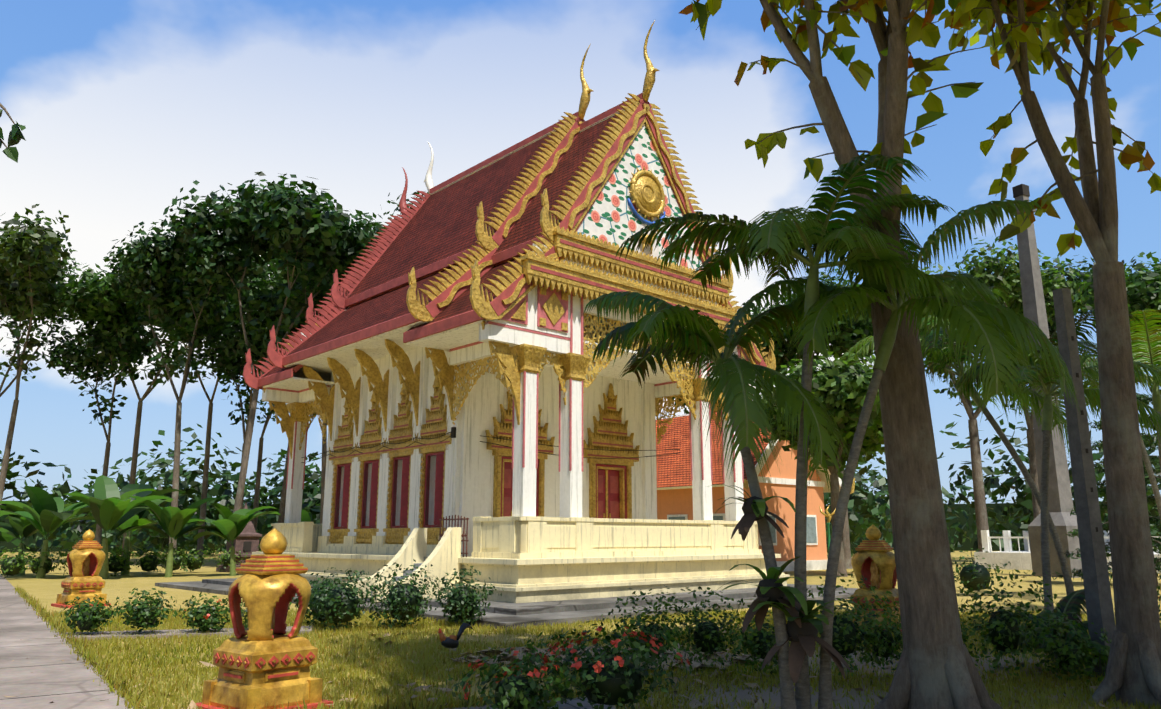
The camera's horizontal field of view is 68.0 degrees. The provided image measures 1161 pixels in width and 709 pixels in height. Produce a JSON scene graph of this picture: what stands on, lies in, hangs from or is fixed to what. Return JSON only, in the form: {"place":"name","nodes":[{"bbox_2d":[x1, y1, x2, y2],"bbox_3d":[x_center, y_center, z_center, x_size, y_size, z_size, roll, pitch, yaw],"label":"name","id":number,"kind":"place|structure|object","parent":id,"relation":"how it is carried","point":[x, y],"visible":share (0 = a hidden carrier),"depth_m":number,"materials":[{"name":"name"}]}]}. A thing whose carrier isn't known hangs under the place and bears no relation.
{"place":"outdoors","nodes":[
{"label":"outdoors","id":0,"kind":"place"},
{"bbox_2d":[0,103,25,162],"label":"leaves","id":1,"kind":"object","parent":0,"point":[16,136],"visible":1,"depth_m":5.41,"materials":[{"name":"green plant"}]},
{"bbox_2d":[0,550,1160,708],"bbox_3d":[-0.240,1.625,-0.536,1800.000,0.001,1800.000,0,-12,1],"label":"ground","id":2,"kind":"structure","parent":0,"point":[47,589],"depth_m":22.65,"materials":[{"name":"green plant"}]},
{"bbox_2d":[0,547,38,577],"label":"lawn bush","id":3,"kind":"object","parent":2,"relation":"on","point":[11,566],"visible":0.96,"depth_m":35.56,"materials":[{"name":"green plant"}]},
{"bbox_2d":[0,503,71,575],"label":"banana","id":4,"kind":"object","parent":2,"relation":"on","point":[18,527],"visible":0.58,"depth_m":39.08,"materials":[{"name":"green plant"}]},
{"bbox_2d":[0,204,75,509],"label":"tall tree","id":5,"kind":"object","parent":2,"relation":"on","point":[31,265],"visible":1,"depth_m":52.08,"materials":[{"name":"green plant"}]},
{"bbox_2d":[20,545,61,573],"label":"lawn bush","id":6,"kind":"object","parent":2,"relation":"on","point":[47,565],"visible":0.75,"depth_m":36.66,"materials":[{"name":"green plant"}]},
{"bbox_2d":[0,257,82,396],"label":"tall tree","id":7,"kind":"object","parent":2,"relation":"on","point":[51,313],"visible":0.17,"depth_m":60.01,"materials":[{"name":"green plant"}]},
{"bbox_2d":[0,486,90,577],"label":"banana","id":8,"kind":"object","parent":2,"relation":"on","point":[47,513],"visible":0.9,"depth_m":36.62,"materials":[{"name":"green plant"}]},
{"bbox_2d":[55,547,73,576],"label":"lawn bush","id":9,"kind":"object","parent":2,"relation":"on","point":[65,562],"visible":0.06,"depth_m":37.46,"materials":[{"name":"green plant"}]},
{"bbox_2d":[51,529,110,607],"bbox_3d":[-12.675,5.442,22.023,1.061,1.912,1.061,-11,-17,43],"label":"boundary stone shrine","id":10,"kind":"object","parent":2,"relation":"on","point":[86,558],"visible":0.98,"depth_m":21.78,"materials":[{"name":"gold metal"}]},
{"bbox_2d":[59,594,117,633],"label":"hedge bush","id":11,"kind":"object","parent":2,"relation":"on","point":[85,616],"visible":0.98,"depth_m":14.79,"materials":[{"name":"green plant"}]},
{"bbox_2d":[35,312,162,543],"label":"tree","id":12,"kind":"object","parent":2,"relation":"on","point":[94,342],"visible":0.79,"depth_m":58.65,"materials":[{"name":"green plant"}]},
{"bbox_2d":[64,475,172,578],"bbox_3d":[-19.595,7.226,36.321,4.186,4.397,4.524,7,-14,-31],"label":"banana","id":13,"kind":"object","parent":2,"relation":"on","point":[112,509],"visible":0.94,"depth_m":36.25,"materials":[{"name":"green plant"}]},
{"bbox_2d":[108,546,136,575],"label":"lawn bush","id":14,"kind":"object","parent":2,"relation":"on","point":[116,563],"visible":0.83,"depth_m":38.78,"materials":[{"name":"green plant"}]},
{"bbox_2d":[64,484,192,574],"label":"banana","id":15,"kind":"object","parent":2,"relation":"on","point":[139,519],"visible":0.52,"depth_m":40.11,"materials":[{"name":"green plant"}]},
{"bbox_2d":[108,586,181,632],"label":"hedge bush","id":16,"kind":"object","parent":2,"relation":"on","point":[146,615],"visible":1,"depth_m":14.95,"materials":[{"name":"green plant"}]},
{"bbox_2d":[130,546,166,573],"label":"lawn bush","id":17,"kind":"object","parent":2,"relation":"on","point":[149,562],"visible":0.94,"depth_m":39.83,"materials":[{"name":"green plant"}]},
{"bbox_2d":[46,245,260,555],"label":"tall tree","id":18,"kind":"object","parent":2,"relation":"on","point":[92,298],"visible":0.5,"depth_m":56.04,"materials":[{"name":"green plant"}]},
{"bbox_2d":[114,496,224,577],"bbox_3d":[-17.930,8.082,38.112,3.660,3.445,4.142,0,-12,1],"label":"banana","id":19,"kind":"object","parent":2,"relation":"on","point":[173,521],"visible":0.96,"depth_m":37.56,"materials":[{"name":"green plant"}]},
{"bbox_2d":[155,546,187,570],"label":"lawn bush","id":20,"kind":"object","parent":2,"relation":"on","point":[177,561],"visible":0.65,"depth_m":41.00,"materials":[{"name":"green plant"}]},
{"bbox_2d":[103,215,264,553],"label":"tall tree","id":21,"kind":"object","parent":2,"relation":"on","point":[150,268],"visible":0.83,"depth_m":50.57,"materials":[{"name":"green plant"}]},
{"bbox_2d":[176,547,216,571],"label":"lawn bush","id":22,"kind":"object","parent":2,"relation":"on","point":[194,560],"visible":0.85,"depth_m":41.99,"materials":[{"name":"green plant"}]},
{"bbox_2d":[174,592,229,631],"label":"hedge bush","id":23,"kind":"object","parent":2,"relation":"on","point":[206,617],"visible":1,"depth_m":15.23,"materials":[{"name":"green plant"}]},
{"bbox_2d":[154,251,283,556],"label":"tall tree","id":24,"kind":"object","parent":2,"relation":"on","point":[200,543],"visible":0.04,"depth_m":59.98,"materials":[{"name":"green plant"}]},
{"bbox_2d":[212,547,247,570],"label":"lawn bush","id":25,"kind":"object","parent":2,"relation":"on","point":[225,562],"visible":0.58,"depth_m":42.98,"materials":[{"name":"green plant"}]},
{"bbox_2d":[187,503,280,575],"bbox_3d":[-15.731,8.478,39.386,3.736,3.220,3.239,10,-16,-40],"label":"banana","id":26,"kind":"object","parent":2,"relation":"on","point":[229,524],"visible":0.96,"depth_m":38.97,"materials":[{"name":"green plant"}]},
{"bbox_2d":[187,318,283,508],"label":"tree","id":27,"kind":"object","parent":2,"relation":"on","point":[230,363],"visible":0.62,"depth_m":54.92,"materials":[{"name":"green plant"}]},
{"bbox_2d":[216,503,261,572],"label":"shrine","id":28,"kind":"object","parent":2,"relation":"on","point":[246,540],"visible":0.48,"depth_m":43.67,"materials":[{"name":"grey stone"}]},
{"bbox_2d":[223,597,291,628],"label":"hedge bush","id":29,"kind":"object","parent":2,"relation":"on","point":[245,622],"visible":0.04,"depth_m":15.42,"materials":[{"name":"green plant"}]},
{"bbox_2d":[195,528,332,708],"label":"boundary stone shrine","id":30,"kind":"object","parent":2,"relation":"on","point":[263,663],"visible":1,"depth_m":8.66,"materials":[{"name":"gold metal"}]},
{"bbox_2d":[252,327,275,531],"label":"tree","id":31,"kind":"object","parent":2,"relation":"on","point":[258,474],"depth_m":63.93,"materials":[{"name":"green plant"}]},
{"bbox_2d":[158,171,386,512],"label":"tall tree","id":32,"kind":"object","parent":2,"relation":"on","point":[295,231],"visible":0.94,"depth_m":48.24,"materials":[{"name":"green plant"}]},
{"bbox_2d":[257,509,310,548],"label":"banana","id":33,"kind":"object","parent":2,"relation":"on","point":[305,516],"depth_m":40.89,"materials":[{"name":"green plant"}]},
{"bbox_2d":[223,258,345,522],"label":"tall tree","id":34,"kind":"object","parent":2,"relation":"on","point":[284,489],"visible":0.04,"depth_m":57.39,"materials":[{"name":"green plant"}]},
{"bbox_2d":[231,269,339,523],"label":"tall tree","id":35,"kind":"object","parent":2,"relation":"on","point":[260,305],"visible":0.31,"depth_m":52.09,"materials":[{"name":"green plant"}]},
{"bbox_2d":[0,574,614,708],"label":"concrete path","id":36,"kind":"structure","parent":2,"relation":"on","point":[30,643],"depth_m":11.17,"materials":[{"name":"grey concrete"}]},
{"bbox_2d":[292,577,341,625],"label":"round bush","id":37,"kind":"object","parent":2,"relation":"on","point":[296,600],"visible":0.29,"depth_m":16.67,"materials":[{"name":"green plant"}]},
{"bbox_2d":[13,585,646,708],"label":"grass tufts","id":38,"kind":"object","parent":2,"relation":"on","point":[42,611],"visible":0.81,"depth_m":9.24,"materials":[{"name":"green plant"}]},
{"bbox_2d":[305,567,383,629],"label":"round bush","id":39,"kind":"object","parent":2,"relation":"on","point":[342,602],"visible":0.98,"depth_m":15.97,"materials":[{"name":"green plant"}]},
{"bbox_2d":[275,191,428,273],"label":"tree","id":40,"kind":"object","parent":2,"relation":"on","point":[372,219],"depth_m":59.47,"materials":[{"name":"green plant"}]},
{"bbox_2d":[362,559,448,628],"bbox_3d":[-3.383,4.608,16.619,1.613,1.287,1.619,-9,-15,36],"label":"round bush","id":41,"kind":"object","parent":2,"relation":"on","point":[404,603],"visible":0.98,"depth_m":16.30,"materials":[{"name":"green plant"}]},
{"bbox_2d":[100,695,739,708],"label":"leaf litter","id":42,"kind":"object","parent":2,"relation":"on","point":[192,704],"visible":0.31,"depth_m":8.61,"materials":[{"name":"brown plant"}]},
{"bbox_2d":[437,623,472,657],"bbox_3d":[-1.822,4.143,12.476,0.530,0.488,0.154,3,-12,-14],"label":"rooster","id":43,"kind":"object","parent":2,"relation":"on","point":[450,642],"visible":0.9,"depth_m":12.43},
{"bbox_2d":[94,652,817,708],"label":"leaf litter","id":44,"kind":"object","parent":2,"relation":"on","point":[694,700],"visible":0.31,"depth_m":9.70,"materials":[{"name":"brown plant"}]},
{"bbox_2d":[427,564,503,625],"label":"round bush","id":45,"kind":"object","parent":2,"relation":"on","point":[463,602],"visible":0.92,"depth_m":16.72,"materials":[{"name":"green plant"}]},
{"bbox_2d":[155,44,858,629],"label":"temple hall","id":46,"kind":"structure","parent":2,"relation":"on","point":[417,474],"depth_m":26.45,"materials":[{"name":"beige paint"}]},
{"bbox_2d":[243,167,414,552],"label":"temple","id":47,"kind":"structure","parent":46,"relation":"attached to","point":[288,386],"depth_m":31.05,"materials":[{"name":"beige paint"}]},
{"bbox_2d":[403,21,775,558],"bbox_3d":[0.856,-2.135,26.657,12.652,16.303,4.632,11,-16,-42],"label":"temple porch","id":48,"kind":"object","parent":46,"relation":"attached to","point":[613,182],"visible":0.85,"depth_m":24.02,"materials":[{"name":"beige paint"}]},
{"bbox_2d":[446,639,581,708],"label":"flowering bush","id":49,"kind":"object","parent":2,"relation":"on","point":[515,689],"visible":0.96,"depth_m":7.54,"materials":[{"name":"green plant"}]},
{"bbox_2d":[5,627,1097,708],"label":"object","id":50,"kind":"structure","parent":2,"relation":"on","point":[760,702],"depth_m":9.94,"materials":[{"name":"plant"}]},
{"bbox_2d":[0,400,1160,557],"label":"tree","id":51,"kind":"object","parent":2,"relation":"on","point":[867,509],"visible":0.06,"depth_m":77.20,"materials":[{"name":"green plant"}]},
{"bbox_2d":[451,643,763,671],"bbox_3d":[0.388,4.258,12.129,4.476,0.228,2.546,0,-12,1],"label":"flower bed","id":52,"kind":"object","parent":2,"relation":"on","point":[509,657],"visible":0.4,"depth_m":12.03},
{"bbox_2d":[519,615,709,708],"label":"flowering bush","id":53,"kind":"object","parent":2,"relation":"on","point":[609,680],"visible":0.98,"depth_m":7.90,"materials":[{"name":"green plant"}]},
{"bbox_2d":[82,653,1160,708],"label":"grass","id":54,"kind":"structure","parent":2,"relation":"on","point":[1070,701],"depth_m":10.15,"materials":[{"name":"green plant"}]},
{"bbox_2d":[601,585,695,671],"bbox_3d":[0.843,3.427,10.662,1.149,1.108,1.080,-3,-12,15],"label":"hedge row","id":55,"kind":"object","parent":2,"relation":"on","point":[655,628],"visible":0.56,"depth_m":10.58,"materials":[{"name":"green plant"}]},
{"bbox_2d":[654,586,754,670],"bbox_3d":[1.577,3.468,10.873,1.361,1.037,1.205,0,-12,1],"label":"hedge row","id":56,"kind":"object","parent":2,"relation":"on","point":[707,637],"visible":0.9,"depth_m":10.76,"materials":[{"name":"green plant"}]},
{"bbox_2d":[583,276,849,708],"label":"palm","id":57,"kind":"object","parent":2,"relation":"on","point":[690,333],"visible":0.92,"depth_m":7.87,"materials":[{"name":"green plant"}]},
{"bbox_2d":[711,484,795,540],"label":"staghorn fern","id":58,"kind":"object","parent":57,"relation":"attached to","point":[754,508],"visible":1,"depth_m":7.41,"materials":[{"name":"green plant"}]},
{"bbox_2d":[717,556,807,632],"bbox_3d":[1.520,2.005,7.146,0.742,0.654,0.544,0,-12,1],"label":"staghorn fern","id":59,"kind":"object","parent":57,"relation":"attached to","point":[771,588],"visible":0.96,"depth_m":7.15,"materials":[{"name":"green plant"}]},
{"bbox_2d":[663,364,787,413],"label":"tree","id":60,"kind":"object","parent":2,"relation":"on","point":[686,411],"depth_m":57.87,"materials":[{"name":"green plant"}]},
{"bbox_2d":[655,410,854,571],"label":"building","id":61,"kind":"structure","parent":2,"relation":"on","point":[674,492],"depth_m":46.09,"materials":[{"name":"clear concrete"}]},
{"bbox_2d":[722,596,789,675],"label":"hedge row","id":62,"kind":"object","parent":2,"relation":"on","point":[761,643],"visible":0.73,"depth_m":10.46,"materials":[{"name":"green plant"}]},
{"bbox_2d":[746,266,874,568],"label":"tree","id":63,"kind":"object","parent":2,"relation":"on","point":[846,339],"visible":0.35,"depth_m":48.40,"materials":[{"name":"green plant"}]},
{"bbox_2d":[615,154,1008,708],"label":"palm","id":64,"kind":"object","parent":2,"relation":"on","point":[770,233],"visible":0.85,"depth_m":7.94,"materials":[{"name":"green plant"}]},
{"bbox_2d":[745,599,860,682],"bbox_3d":[1.800,2.307,6.936,0.719,0.644,0.709,9,-15,-35],"label":"staghorn fern","id":65,"kind":"object","parent":64,"relation":"attached to","point":[804,638],"visible":0.9,"depth_m":7.02,"materials":[{"name":"green plant"}]},
{"bbox_2d":[749,351,884,576],"bbox_3d":[11.630,5.168,39.521,8.492,10.225,8.082,0,-12,1],"label":"tree","id":66,"kind":"object","parent":2,"relation":"on","point":[839,387],"visible":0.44,"depth_m":38.24,"materials":[{"name":"green plant"}]},
{"bbox_2d":[540,663,1108,708],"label":"leaf litter","id":67,"kind":"object","parent":2,"relation":"on","point":[753,685],"visible":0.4,"depth_m":9.87,"materials":[{"name":"brown plant"}]},
{"bbox_2d":[819,505,835,552],"bbox_3d":[9.789,7.417,33.821,0.564,2.955,0.348,6,-14,-28],"label":"green lamp post","id":68,"kind":"object","parent":2,"relation":"on","point":[829,515],"visible":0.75,"depth_m":33.95,"materials":[{"name":"metal"}]},
{"bbox_2d":[679,0,1002,708],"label":"tree","id":69,"kind":"object","parent":2,"relation":"on","point":[936,668],"visible":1,"depth_m":8.35,"materials":[{"name":"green plant"}]},
{"bbox_2d":[786,571,899,676],"bbox_3d":[3.178,3.255,10.406,1.310,1.267,1.229,0,-12,1],"label":"hedge row","id":70,"kind":"object","parent":2,"relation":"on","point":[845,637],"visible":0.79,"depth_m":10.29,"materials":[{"name":"green plant"}]},
{"bbox_2d":[846,594,902,672],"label":"hedge row","id":71,"kind":"object","parent":2,"relation":"on","point":[888,641],"visible":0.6,"depth_m":10.58,"materials":[{"name":"green plant"}]},
{"bbox_2d":[848,524,901,633],"bbox_3d":[5.662,4.244,16.474,1.082,1.950,1.082,-8,-14,32],"label":"boundary stone shrine","id":72,"kind":"object","parent":2,"relation":"on","point":[873,561],"visible":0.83,"depth_m":16.25,"materials":[{"name":"gold metal"}]},
{"bbox_2d":[749,199,1079,708],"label":"palm","id":73,"kind":"object","parent":2,"relation":"on","point":[863,296],"visible":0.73,"depth_m":7.58,"materials":[{"name":"green plant"}]},
{"bbox_2d":[887,603,987,656],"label":"hedge row","id":74,"kind":"object","parent":2,"relation":"on","point":[963,635],"visible":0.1,"depth_m":10.68,"materials":[{"name":"green plant"}]},
{"bbox_2d":[843,285,1081,622],"bbox_3d":[7.813,2.051,17.218,4.486,6.564,3.949,0,-12,1],"label":"leaning palm","id":75,"kind":"object","parent":2,"relation":"on","point":[928,344],"visible":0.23,"depth_m":16.95,"materials":[{"name":"green plant"}]},
{"bbox_2d":[952,548,1014,593],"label":"shrub","id":76,"kind":"object","parent":2,"relation":"on","point":[981,576],"visible":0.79,"depth_m":25.50,"materials":[{"name":"green plant"}]},
{"bbox_2d":[914,236,1093,551],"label":"tree","id":77,"kind":"object","parent":2,"relation":"on","point":[1001,274],"visible":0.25,"depth_m":53.38,"materials":[{"name":"green plant"}]},
{"bbox_2d":[954,563,1073,678],"bbox_3d":[5.102,3.222,10.454,1.504,1.366,1.317,0,-12,1],"label":"hedge row","id":78,"kind":"object","parent":2,"relation":"on","point":[1003,626],"visible":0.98,"depth_m":10.29,"materials":[{"name":"green plant"}]},
{"bbox_2d":[911,0,1160,707],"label":"tree","id":79,"kind":"object","parent":2,"relation":"on","point":[1133,672],"visible":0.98,"depth_m":10.13,"materials":[{"name":"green plant"}]},
{"bbox_2d":[979,589,1109,674],"bbox_3d":[6.189,3.893,11.011,1.693,1.679,1.883,5,-13,-22],"label":"fern palm","id":80,"kind":"object","parent":2,"relation":"on","point":[1069,603],"visible":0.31,"depth_m":11.15,"materials":[{"name":"green plant"}]},
{"bbox_2d":[1012,184,1081,577],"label":"tower","id":81,"kind":"structure","parent":2,"relation":"on","point":[1060,493],"depth_m":38.91,"materials":[{"name":"concrete"}]},
{"bbox_2d":[950,309,1160,609],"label":"palm","id":82,"kind":"object","parent":2,"relation":"on","point":[1047,413],"visible":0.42,"depth_m":14.66,"materials":[{"name":"green plant"}]},
{"bbox_2d":[974,253,1136,518],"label":"tree","id":83,"kind":"object","parent":2,"relation":"on","point":[1031,448],"visible":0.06,"depth_m":58.06,"materials":[{"name":"green plant"}]},
{"bbox_2d":[1005,0,1108,4],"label":"shade tree","id":84,"kind":"object","parent":2,"relation":"on","point":[1094,1],"visible":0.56,"depth_m":10.96,"materials":[{"name":"green plant"}]},
{"bbox_2d":[957,0,1160,60],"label":"shade tree","id":85,"kind":"object","parent":2,"relation":"on","point":[1143,7],"visible":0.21,"depth_m":14.74,"materials":[{"name":"green plant"}]},
{"bbox_2d":[1023,612,1111,682],"bbox_3d":[5.871,3.523,10.358,0.965,0.828,0.998,-4,-13,20],"label":"hedge row","id":86,"kind":"object","parent":2,"relation":"on","point":[1068,656],"visible":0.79,"depth_m":10.25,"materials":[{"name":"green plant"}]},
{"bbox_2d":[974,530,1160,572],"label":"balustrade","id":87,"kind":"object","parent":2,"relation":"on","point":[1019,560],"visible":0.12,"depth_m":47.19,"materials":[{"name":"concrete"}]},
{"bbox_2d":[1053,288,1115,677],"bbox_3d":[6.545,1.563,11.197,0.220,5.000,0.220,4,-13,-18],"label":"concrete pole","id":88,"kind":"object","parent":2,"relation":"on","point":[1098,600],"visible":0.94,"depth_m":11.09,"materials":[{"name":"grey concrete"}]},
{"bbox_2d":[1017,329,1160,520],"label":"palm","id":89,"kind":"object","parent":2,"relation":"on","point":[1152,478],"visible":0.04,"depth_m":23.38,"materials":[{"name":"green plant"}]},
{"bbox_2d":[1043,309,1160,471],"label":"palm","id":90,"kind":"object","parent":2,"relation":"on","point":[1153,351],"visible":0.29,"depth_m":18.97,"materials":[{"name":"green plant"}]},
{"bbox_2d":[1052,380,1160,586],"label":"conifer","id":91,"kind":"object","parent":2,"relation":"on","point":[1154,459],"visible":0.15,"depth_m":31.20,"materials":[{"name":"green plant"}]},
{"bbox_2d":[1073,252,1160,393],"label":"tree","id":92,"kind":"object","parent":2,"relation":"on","point":[1143,287],"visible":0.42,"depth_m":46.50,"materials":[{"name":"green plant"}]},
{"bbox_2d":[1156,584,1160,624],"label":"hedge","id":93,"kind":"object","parent":2,"relation":"on","point":[1159,599],"visible":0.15,"depth_m":10.80,"materials":[{"name":"green plant"}]},
{"bbox_2d":[0,0,1160,503],"label":"sky","id":94,"kind":"structure","parent":0,"point":[122,105],"materials":[{"name":"blue"}]},
{"bbox_2d":[39,607,1160,660],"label":"grass","id":95,"kind":"structure","parent":0,"point":[193,642],"depth_m":14.70,"materials":[{"name":"green plant"}]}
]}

